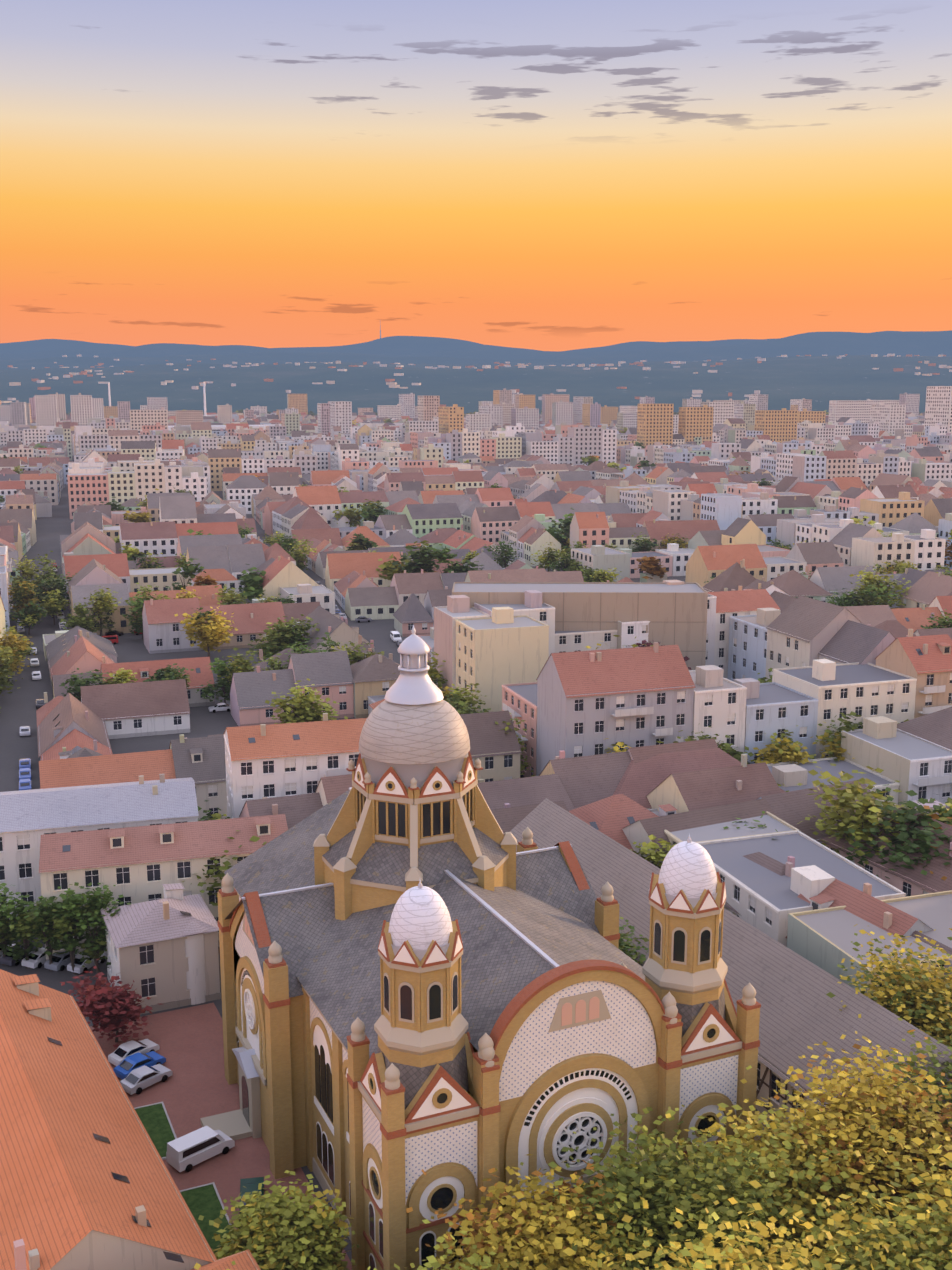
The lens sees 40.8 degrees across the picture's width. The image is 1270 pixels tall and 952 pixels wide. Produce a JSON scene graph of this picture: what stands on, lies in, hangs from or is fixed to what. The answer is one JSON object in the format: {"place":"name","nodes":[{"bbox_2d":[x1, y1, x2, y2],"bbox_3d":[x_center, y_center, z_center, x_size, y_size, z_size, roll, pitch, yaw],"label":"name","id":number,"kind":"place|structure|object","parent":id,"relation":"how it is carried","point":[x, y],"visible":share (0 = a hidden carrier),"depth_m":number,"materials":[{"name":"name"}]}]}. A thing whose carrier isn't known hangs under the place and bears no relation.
{"place":"outdoors","nodes":[
{"label":"outdoors","id":0,"kind":"place"},
{"bbox_2d":[0,456,685,1262],"bbox_3d":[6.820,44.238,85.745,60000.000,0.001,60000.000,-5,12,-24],"label":"ground","id":1,"kind":"structure","parent":0,"point":[18,708],"depth_m":255.36,"materials":[{"name":"grey asphalt"}]},
{"bbox_2d":[0,386,951,1002],"bbox_3d":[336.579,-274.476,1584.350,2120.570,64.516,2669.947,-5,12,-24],"label":"city","id":2,"kind":"object","parent":1,"relation":"on","point":[574,702],"visible":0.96,"depth_m":321.37,"materials":[{"name":"beige paint"}]},
{"bbox_2d":[0,563,951,1269],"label":"buildings","id":3,"kind":"structure","parent":1,"relation":"on","point":[144,1153],"depth_m":112.00,"materials":[{"name":"multicoloured concrete"}]},
{"bbox_2d":[217,624,760,1269],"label":"synagogue","id":4,"kind":"structure","parent":1,"relation":"on","point":[441,980],"depth_m":87.47,"materials":[{"name":"beige paint"}]},
{"bbox_2d":[0,324,951,415],"bbox_3d":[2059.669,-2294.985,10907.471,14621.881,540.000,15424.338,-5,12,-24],"label":"hills","id":5,"kind":"structure","parent":0,"point":[820,369],"depth_m":3482.13,"materials":[{"name":"blue"}]},
{"bbox_2d":[0,0,951,350],"label":"sky","id":6,"kind":"structure","parent":0,"point":[542,175],"materials":[{"name":"orange"}]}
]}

